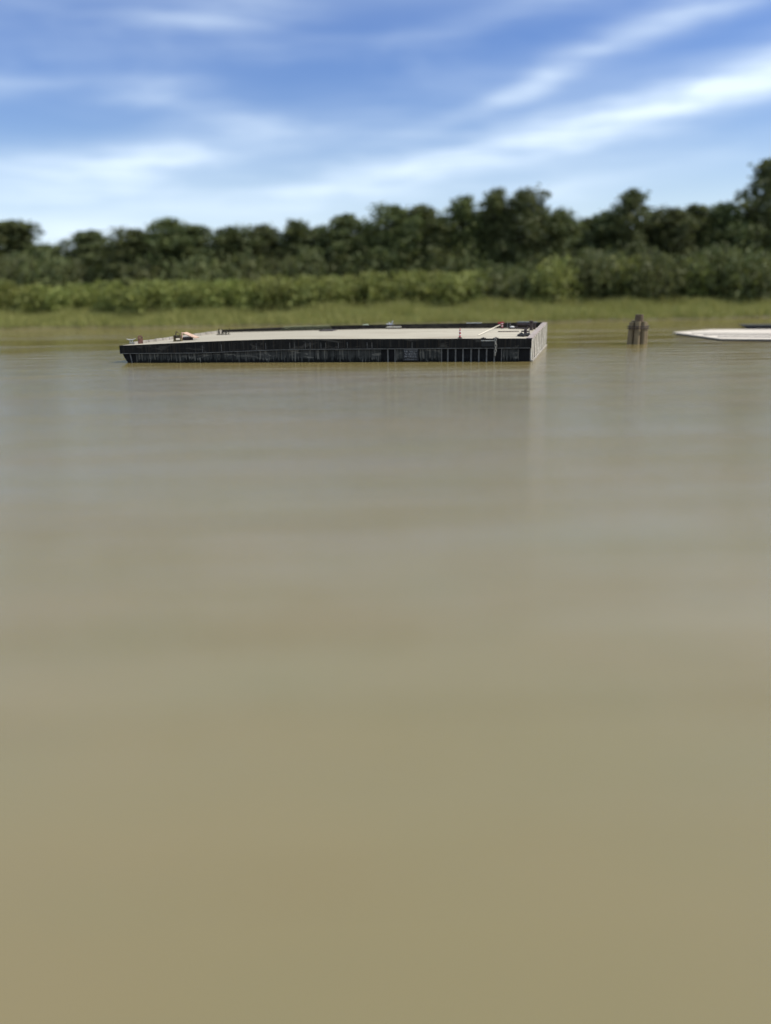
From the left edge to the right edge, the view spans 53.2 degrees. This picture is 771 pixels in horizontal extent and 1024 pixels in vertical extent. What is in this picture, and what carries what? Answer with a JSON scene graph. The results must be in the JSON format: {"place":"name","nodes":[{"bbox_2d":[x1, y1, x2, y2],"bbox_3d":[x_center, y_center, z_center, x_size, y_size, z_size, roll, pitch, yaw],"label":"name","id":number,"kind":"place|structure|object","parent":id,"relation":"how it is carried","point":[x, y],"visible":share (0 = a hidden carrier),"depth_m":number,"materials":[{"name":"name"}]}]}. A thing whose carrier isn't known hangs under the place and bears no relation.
{"place":"outdoors","nodes":[
{"label":"outdoors","id":0,"kind":"place"},
{"bbox_2d":[173,331,182,341],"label":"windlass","id":1,"kind":"object","parent":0,"point":[175,336],"visible":0.99,"depth_m":68.79,"materials":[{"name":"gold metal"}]},
{"bbox_2d":[0,305,769,328],"bbox_3d":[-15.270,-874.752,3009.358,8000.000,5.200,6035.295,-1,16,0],"label":"river bank","id":2,"kind":"structure","parent":0,"point":[576,320],"depth_m":129.92,"materials":[{"name":"green plant"}]},
{"bbox_2d":[0,279,21,312],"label":"bush","id":3,"kind":"object","parent":2,"relation":"on","point":[4,306],"visible":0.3,"depth_m":150.89,"materials":[{"name":"green plant"}]},
{"bbox_2d":[0,254,23,283],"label":"bush","id":4,"kind":"object","parent":2,"relation":"on","point":[3,260],"visible":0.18,"depth_m":159.10,"materials":[{"name":"green plant"}]},
{"bbox_2d":[0,280,42,311],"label":"bush","id":5,"kind":"object","parent":2,"relation":"on","point":[9,287],"visible":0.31,"depth_m":150.95,"materials":[{"name":"green plant"}]},
{"bbox_2d":[0,219,45,271],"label":"tree","id":6,"kind":"object","parent":2,"relation":"on","point":[15,235],"visible":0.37,"depth_m":172.41,"materials":[{"name":"green plant"}]},
{"bbox_2d":[0,250,47,288],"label":"bush","id":7,"kind":"object","parent":2,"relation":"on","point":[18,266],"visible":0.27,"depth_m":157.80,"materials":[{"name":"green plant"}]},
{"bbox_2d":[8,283,66,314],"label":"bush","id":8,"kind":"object","parent":2,"relation":"on","point":[22,304],"visible":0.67,"depth_m":147.88,"materials":[{"name":"green plant"}]},
{"bbox_2d":[6,242,78,273],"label":"tree","id":9,"kind":"object","parent":2,"relation":"on","point":[36,254],"visible":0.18,"depth_m":169.50,"materials":[{"name":"green plant"}]},
{"bbox_2d":[12,249,76,290],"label":"bush","id":10,"kind":"object","parent":2,"relation":"on","point":[48,278],"visible":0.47,"depth_m":155.17,"materials":[{"name":"green plant"}]},
{"bbox_2d":[25,283,84,313],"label":"bush","id":11,"kind":"object","parent":2,"relation":"on","point":[54,292],"visible":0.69,"depth_m":148.44,"materials":[{"name":"green plant"}]},
{"bbox_2d":[47,283,101,308],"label":"bush","id":12,"kind":"object","parent":2,"relation":"on","point":[75,295],"visible":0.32,"depth_m":151.53,"materials":[{"name":"green plant"}]},
{"bbox_2d":[53,258,106,302],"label":"bush","id":13,"kind":"object","parent":2,"relation":"on","point":[80,274],"visible":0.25,"depth_m":156.47,"materials":[{"name":"green plant"}]},
{"bbox_2d":[33,229,129,280],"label":"tree","id":14,"kind":"object","parent":2,"relation":"on","point":[87,253],"visible":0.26,"depth_m":167.16,"materials":[{"name":"green plant"}]},
{"bbox_2d":[66,281,111,309],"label":"bush","id":15,"kind":"object","parent":2,"relation":"on","point":[82,284],"visible":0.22,"depth_m":152.12,"materials":[{"name":"green plant"}]},
{"bbox_2d":[77,278,134,314],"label":"bush","id":16,"kind":"object","parent":2,"relation":"on","point":[96,297],"visible":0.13,"depth_m":148.67,"materials":[{"name":"green plant"}]},
{"bbox_2d":[86,257,128,289],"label":"bush","id":17,"kind":"object","parent":2,"relation":"on","point":[103,274],"visible":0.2,"depth_m":156.43,"materials":[{"name":"green plant"}]},
{"bbox_2d":[92,246,128,271],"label":"tree","id":18,"kind":"object","parent":2,"relation":"on","point":[105,255],"visible":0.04,"depth_m":169.06,"materials":[{"name":"green plant"}]},
{"bbox_2d":[99,281,152,313],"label":"bush","id":19,"kind":"object","parent":2,"relation":"on","point":[118,305],"visible":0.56,"depth_m":144.44,"materials":[{"name":"green plant"}]},
{"bbox_2d":[91,225,168,284],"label":"tree","id":20,"kind":"object","parent":2,"relation":"on","point":[129,235],"visible":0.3,"depth_m":155.62,"materials":[{"name":"green plant"}]},
{"bbox_2d":[116,278,173,313],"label":"bush","id":21,"kind":"object","parent":2,"relation":"on","point":[139,296],"visible":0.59,"depth_m":142.18,"materials":[{"name":"green plant"}]},
{"bbox_2d":[119,257,172,290],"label":"bush","id":22,"kind":"object","parent":2,"relation":"on","point":[141,273],"visible":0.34,"depth_m":148.93,"materials":[{"name":"green plant"}]},
{"bbox_2d":[123,216,208,278],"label":"tree","id":23,"kind":"object","parent":2,"relation":"on","point":[174,233],"visible":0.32,"depth_m":155.01,"materials":[{"name":"green plant"}]},
{"bbox_2d":[144,278,190,312],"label":"bush","id":24,"kind":"object","parent":2,"relation":"on","point":[165,289],"visible":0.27,"depth_m":143.87,"materials":[{"name":"green plant"}]},
{"bbox_2d":[157,254,212,292],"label":"bush","id":25,"kind":"object","parent":2,"relation":"on","point":[178,265],"visible":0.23,"depth_m":148.74,"materials":[{"name":"green plant"}]},
{"bbox_2d":[157,278,217,312],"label":"bush","id":26,"kind":"object","parent":2,"relation":"on","point":[167,299],"visible":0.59,"depth_m":142.10,"materials":[{"name":"green plant"}]},
{"bbox_2d":[174,223,222,277],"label":"tree","id":27,"kind":"object","parent":2,"relation":"on","point":[200,233],"visible":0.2,"depth_m":157.49,"materials":[{"name":"green plant"}]},
{"bbox_2d":[178,246,231,287],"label":"bush","id":28,"kind":"object","parent":2,"relation":"on","point":[217,273],"visible":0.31,"depth_m":149.07,"materials":[{"name":"green plant"}]},
{"bbox_2d":[177,278,236,310],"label":"bush","id":29,"kind":"object","parent":2,"relation":"on","point":[204,286],"visible":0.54,"depth_m":141.62,"materials":[{"name":"green plant"}]},
{"bbox_2d":[199,279,249,311],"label":"bush","id":30,"kind":"object","parent":2,"relation":"on","point":[211,297],"visible":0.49,"depth_m":141.59,"materials":[{"name":"green plant"}]},
{"bbox_2d":[195,223,272,282],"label":"tree","id":31,"kind":"object","parent":2,"relation":"on","point":[229,238],"visible":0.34,"depth_m":155.46,"materials":[{"name":"green plant"}]},
{"bbox_2d":[216,277,271,311],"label":"bush","id":32,"kind":"object","parent":2,"relation":"on","point":[244,291],"visible":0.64,"depth_m":141.68,"materials":[{"name":"green plant"}]},
{"bbox_2d":[224,245,275,288],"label":"bush","id":33,"kind":"object","parent":2,"relation":"on","point":[250,272],"visible":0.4,"depth_m":149.07,"materials":[{"name":"green plant"}]},
{"bbox_2d":[236,276,284,308],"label":"bush","id":34,"kind":"object","parent":2,"relation":"on","point":[256,284],"visible":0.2,"depth_m":142.78,"materials":[{"name":"green plant"}]},
{"bbox_2d":[231,222,293,271],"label":"tree","id":35,"kind":"object","parent":2,"relation":"on","point":[267,233],"visible":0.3,"depth_m":157.18,"materials":[{"name":"green plant"}]},
{"bbox_2d":[247,272,302,311],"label":"bush","id":36,"kind":"object","parent":2,"relation":"on","point":[268,283],"visible":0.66,"depth_m":141.16,"materials":[{"name":"green plant"}]},
{"bbox_2d":[259,248,295,280],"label":"bush","id":37,"kind":"object","parent":2,"relation":"on","point":[278,261],"visible":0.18,"depth_m":152.00,"materials":[{"name":"green plant"}]},
{"bbox_2d":[270,218,321,274],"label":"tree","id":38,"kind":"object","parent":2,"relation":"on","point":[293,232],"visible":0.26,"depth_m":155.58,"materials":[{"name":"green plant"}]},
{"bbox_2d":[266,275,332,311],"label":"bush","id":39,"kind":"object","parent":2,"relation":"on","point":[295,286],"visible":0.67,"depth_m":140.37,"materials":[{"name":"green plant"}]},
{"bbox_2d":[275,244,328,286],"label":"bush","id":40,"kind":"object","parent":2,"relation":"on","point":[299,269],"visible":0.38,"depth_m":147.65,"materials":[{"name":"green plant"}]},
{"bbox_2d":[289,274,347,307],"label":"bush","id":41,"kind":"object","parent":2,"relation":"on","point":[329,288],"visible":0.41,"depth_m":141.21,"materials":[{"name":"green plant"}]},
{"bbox_2d":[307,225,333,257],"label":"tree","id":42,"kind":"object","parent":2,"relation":"on","point":[315,229],"visible":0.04,"depth_m":158.84,"materials":[{"name":"green plant"}]},
{"bbox_2d":[310,248,354,282],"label":"bush","id":43,"kind":"object","parent":2,"relation":"on","point":[330,265],"visible":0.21,"depth_m":150.64,"materials":[{"name":"green plant"}]},
{"bbox_2d":[309,274,357,305],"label":"bush","id":44,"kind":"object","parent":2,"relation":"on","point":[342,291],"visible":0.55,"depth_m":141.78,"materials":[{"name":"green plant"}]},
{"bbox_2d":[300,212,382,281],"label":"tree","id":45,"kind":"object","parent":2,"relation":"on","point":[341,239],"visible":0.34,"depth_m":153.00,"materials":[{"name":"green plant"}]},
{"bbox_2d":[333,269,384,307],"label":"bush","id":46,"kind":"object","parent":2,"relation":"on","point":[358,301],"visible":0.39,"depth_m":143.75,"materials":[{"name":"green plant"}]},
{"bbox_2d":[333,245,388,307],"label":"bush","id":47,"kind":"object","parent":2,"relation":"on","point":[354,258],"visible":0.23,"depth_m":150.38,"materials":[{"name":"green plant"}]},
{"bbox_2d":[348,271,401,309],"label":"bush","id":48,"kind":"object","parent":2,"relation":"on","point":[370,293],"visible":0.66,"depth_m":142.65,"materials":[{"name":"green plant"}]},
{"bbox_2d":[0,291,770,328],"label":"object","id":49,"kind":"object","parent":2,"relation":"on","point":[504,311],"visible":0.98,"depth_m":134.34,"materials":[{"name":"green plant"}]},
{"bbox_2d":[352,201,426,279],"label":"tree","id":50,"kind":"object","parent":2,"relation":"on","point":[394,215],"visible":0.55,"depth_m":151.52,"materials":[{"name":"green plant"}]},
{"bbox_2d":[367,272,416,305],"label":"bush","id":51,"kind":"object","parent":2,"relation":"on","point":[397,295],"visible":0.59,"depth_m":142.41,"materials":[{"name":"green plant"}]},
{"bbox_2d":[367,243,420,282],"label":"bush","id":52,"kind":"object","parent":2,"relation":"on","point":[390,270],"visible":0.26,"depth_m":149.66,"materials":[{"name":"green plant"}]},
{"bbox_2d":[382,268,435,305],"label":"bush","id":53,"kind":"object","parent":2,"relation":"on","point":[411,279],"visible":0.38,"depth_m":143.20,"materials":[{"name":"green plant"}]},
{"bbox_2d":[403,269,447,307],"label":"bush","id":54,"kind":"object","parent":2,"relation":"on","point":[431,281],"visible":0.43,"depth_m":142.51,"materials":[{"name":"green plant"}]},
{"bbox_2d":[385,203,470,275],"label":"tree","id":55,"kind":"object","parent":2,"relation":"on","point":[432,231],"visible":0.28,"depth_m":151.85,"materials":[{"name":"green plant"}]},
{"bbox_2d":[404,251,454,301],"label":"bush","id":56,"kind":"object","parent":2,"relation":"on","point":[431,266],"visible":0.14,"depth_m":149.67,"materials":[{"name":"green plant"}]},
{"bbox_2d":[415,270,470,306],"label":"bush","id":57,"kind":"object","parent":2,"relation":"on","point":[432,297],"visible":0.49,"depth_m":141.68,"materials":[{"name":"green plant"}]},
{"bbox_2d":[435,241,480,278],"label":"bush","id":58,"kind":"object","parent":2,"relation":"on","point":[464,265],"visible":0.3,"depth_m":150.45,"materials":[{"name":"green plant"}]},
{"bbox_2d":[436,193,485,269],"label":"tree","id":59,"kind":"object","parent":2,"relation":"on","point":[465,232],"visible":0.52,"depth_m":152.99,"materials":[{"name":"green plant"}]},
{"bbox_2d":[432,268,493,306],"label":"bush","id":60,"kind":"object","parent":2,"relation":"on","point":[455,295],"visible":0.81,"depth_m":140.14,"materials":[{"name":"green plant"}]},
{"bbox_2d":[455,273,497,298],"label":"bush","id":61,"kind":"object","parent":2,"relation":"on","point":[474,282],"visible":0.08,"depth_m":143.98,"materials":[{"name":"green plant"}]},
{"bbox_2d":[458,209,497,249],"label":"tree","id":62,"kind":"object","parent":2,"relation":"on","point":[478,214],"visible":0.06,"depth_m":158.17,"materials":[{"name":"green plant"}]},
{"bbox_2d":[456,252,511,279],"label":"bush","id":63,"kind":"object","parent":2,"relation":"on","point":[482,266],"visible":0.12,"depth_m":149.99,"materials":[{"name":"green plant"}]},
{"bbox_2d":[472,186,514,265],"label":"tree","id":64,"kind":"object","parent":2,"relation":"on","point":[494,205],"visible":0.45,"depth_m":153.50,"materials":[{"name":"green plant"}]},
{"bbox_2d":[475,263,528,304],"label":"bush","id":65,"kind":"object","parent":2,"relation":"on","point":[500,286],"visible":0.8,"depth_m":140.64,"materials":[{"name":"green plant"}]},
{"bbox_2d":[481,183,560,274],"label":"tree","id":66,"kind":"object","parent":2,"relation":"on","point":[527,208],"visible":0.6,"depth_m":150.68,"materials":[{"name":"green plant"}]},
{"bbox_2d":[502,260,543,304],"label":"bush","id":67,"kind":"object","parent":2,"relation":"on","point":[522,271],"visible":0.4,"depth_m":142.85,"materials":[{"name":"green plant"}]},
{"bbox_2d":[496,239,549,277],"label":"bush","id":68,"kind":"object","parent":2,"relation":"on","point":[527,256],"visible":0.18,"depth_m":150.52,"materials":[{"name":"green plant"}]},
{"bbox_2d":[517,265,569,304],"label":"bush","id":69,"kind":"object","parent":2,"relation":"on","point":[538,284],"visible":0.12,"depth_m":143.54,"materials":[{"name":"green plant"}]},
{"bbox_2d":[534,240,570,300],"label":"bush","id":70,"kind":"object","parent":2,"relation":"on","point":[549,249],"visible":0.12,"depth_m":150.21,"materials":[{"name":"green plant"}]},
{"bbox_2d":[525,254,586,304],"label":"bush","id":71,"kind":"object","parent":2,"relation":"on","point":[554,276],"visible":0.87,"depth_m":141.11,"materials":[{"name":"green plant"}]},
{"bbox_2d":[534,206,598,265],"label":"tree","id":72,"kind":"object","parent":2,"relation":"on","point":[565,224],"visible":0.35,"depth_m":152.72,"materials":[{"name":"green plant"}]},
{"bbox_2d":[550,257,602,308],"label":"bush","id":73,"kind":"object","parent":2,"relation":"on","point":[580,276],"visible":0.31,"depth_m":144.20,"materials":[{"name":"green plant"}]},
{"bbox_2d":[567,217,603,257],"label":"tree","id":74,"kind":"object","parent":2,"relation":"on","point":[585,220],"visible":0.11,"depth_m":157.52,"materials":[{"name":"green plant"}]},
{"bbox_2d":[564,244,606,301],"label":"bush","id":75,"kind":"object","parent":2,"relation":"on","point":[594,254],"visible":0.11,"depth_m":147.54,"materials":[{"name":"green plant"}]},
{"bbox_2d":[569,248,618,303],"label":"bush","id":76,"kind":"object","parent":2,"relation":"on","point":[588,261],"visible":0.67,"depth_m":142.97,"materials":[{"name":"green plant"}]},
{"bbox_2d":[580,208,629,254],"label":"tree","id":77,"kind":"object","parent":2,"relation":"on","point":[602,219],"visible":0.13,"depth_m":155.96,"materials":[{"name":"green plant"}]},
{"bbox_2d":[587,250,643,303],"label":"bush","id":78,"kind":"object","parent":2,"relation":"on","point":[619,282],"visible":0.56,"depth_m":142.47,"materials":[{"name":"green plant"}]},
{"bbox_2d":[600,239,646,267],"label":"bush","id":79,"kind":"object","parent":2,"relation":"on","point":[608,248],"visible":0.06,"depth_m":150.70,"materials":[{"name":"green plant"}]},
{"bbox_2d":[590,187,664,258],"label":"tree","id":80,"kind":"object","parent":2,"relation":"on","point":[631,200],"visible":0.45,"depth_m":151.96,"materials":[{"name":"green plant"}]},
{"bbox_2d":[596,254,659,300],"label":"bush","id":81,"kind":"object","parent":2,"relation":"on","point":[617,262],"visible":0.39,"depth_m":141.62,"materials":[{"name":"green plant"}]},
{"bbox_2d":[625,246,674,270],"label":"bush","id":82,"kind":"object","parent":2,"relation":"on","point":[650,249],"visible":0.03,"depth_m":149.66,"materials":[{"name":"green plant"}]},
{"bbox_2d":[621,245,685,306],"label":"bush","id":83,"kind":"object","parent":2,"relation":"on","point":[661,286],"visible":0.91,"depth_m":140.22,"materials":[{"name":"green plant"}]},
{"bbox_2d":[638,208,675,260],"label":"tree","id":84,"kind":"object","parent":2,"relation":"on","point":[649,236],"visible":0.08,"depth_m":155.97,"materials":[{"name":"green plant"}]},
{"bbox_2d":[651,254,696,303],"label":"bush","id":85,"kind":"object","parent":2,"relation":"on","point":[687,281],"visible":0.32,"depth_m":143.72,"materials":[{"name":"green plant"}]},
{"bbox_2d":[645,204,706,261],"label":"tree","id":86,"kind":"object","parent":2,"relation":"on","point":[676,220],"visible":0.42,"depth_m":152.72,"materials":[{"name":"green plant"}]},
{"bbox_2d":[667,249,708,302],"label":"bush","id":87,"kind":"object","parent":2,"relation":"on","point":[678,259],"visible":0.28,"depth_m":144.48,"materials":[{"name":"green plant"}]},
{"bbox_2d":[667,203,736,256],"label":"tree","id":88,"kind":"object","parent":2,"relation":"on","point":[700,210],"visible":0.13,"depth_m":154.31,"materials":[{"name":"green plant"}]},
{"bbox_2d":[670,257,736,301],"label":"bush","id":89,"kind":"object","parent":2,"relation":"on","point":[702,290],"visible":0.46,"depth_m":143.16,"materials":[{"name":"green plant"}]},
{"bbox_2d":[688,237,737,263],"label":"bush","id":90,"kind":"object","parent":2,"relation":"on","point":[716,246],"visible":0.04,"depth_m":151.07,"materials":[{"name":"green plant"}]},
{"bbox_2d":[690,240,748,302],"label":"bush","id":91,"kind":"object","parent":2,"relation":"on","point":[727,272],"visible":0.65,"depth_m":141.35,"materials":[{"name":"green plant"}]},
{"bbox_2d":[693,198,761,256],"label":"tree","id":92,"kind":"object","parent":2,"relation":"on","point":[730,219],"visible":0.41,"depth_m":152.79,"materials":[{"name":"green plant"}]},
{"bbox_2d":[713,240,768,305],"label":"bush","id":93,"kind":"object","parent":2,"relation":"on","point":[745,261],"visible":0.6,"depth_m":140.60,"materials":[{"name":"green plant"}]},
{"bbox_2d":[722,248,770,302],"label":"bush","id":94,"kind":"object","parent":2,"relation":"on","point":[763,287],"visible":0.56,"depth_m":140.58,"materials":[{"name":"green plant"}]},
{"bbox_2d":[730,156,770,260],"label":"tree","id":95,"kind":"object","parent":2,"relation":"on","point":[758,202],"visible":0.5,"depth_m":150.93,"materials":[{"name":"green plant"}]},
{"bbox_2d":[734,206,770,249],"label":"tree","id":96,"kind":"object","parent":2,"relation":"on","point":[746,214],"visible":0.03,"depth_m":154.49,"materials":[{"name":"green plant"}]},
{"bbox_2d":[756,242,770,266],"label":"bush","id":97,"kind":"object","parent":2,"relation":"on","point":[768,252],"visible":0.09,"depth_m":149.47,"materials":[{"name":"green plant"}]},
{"bbox_2d":[0,317,770,1023],"bbox_3d":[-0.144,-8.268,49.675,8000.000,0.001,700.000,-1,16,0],"label":"river water","id":98,"kind":"structure","parent":0,"point":[384,693],"depth_m":12.11,"materials":[{"name":"brown liquid"}]},
{"bbox_2d":[119,321,546,362],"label":"barge","id":99,"kind":"object","parent":98,"relation":"on","point":[407,343],"visible":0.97,"depth_m":65.52,"materials":[{"name":"black metal"}]},
{"bbox_2d":[182,332,198,339],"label":"hatch cover","id":100,"kind":"object","parent":99,"relation":"on","point":[192,336],"visible":0.86,"depth_m":70.01,"materials":[{"name":"white plastic"}]},
{"bbox_2d":[281,325,328,329],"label":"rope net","id":101,"kind":"object","parent":99,"relation":"on","point":[306,327],"visible":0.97,"depth_m":80.64,"materials":[{"name":"black fabric"}]},
{"bbox_2d":[481,337,497,346],"bbox_3d":[8.417,-13.770,62.286,1.452,0.730,0.375,1,16,8],"label":"fender rack","id":102,"kind":"object","parent":99,"relation":"attached to","point":[487,343],"visible":1,"depth_m":62.21,"materials":[{"name":"black metal"}]},
{"bbox_2d":[627,314,649,343],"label":"mooring dolphin","id":103,"kind":"object","parent":98,"relation":"in","point":[638,328],"visible":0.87,"depth_m":77.84},
{"bbox_2d":[673,329,770,340],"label":"boat","id":104,"kind":"object","parent":98,"relation":"on","point":[741,334],"visible":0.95,"depth_m":86.07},
{"bbox_2d":[738,324,770,328],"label":"pontoon","id":105,"kind":"object","parent":98,"relation":"on","point":[757,326],"visible":0.8,"depth_m":98.67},
{"bbox_2d":[0,0,770,253],"label":"sky","id":106,"kind":"structure","parent":0,"point":[216,114],"materials":[{"name":"blue"}]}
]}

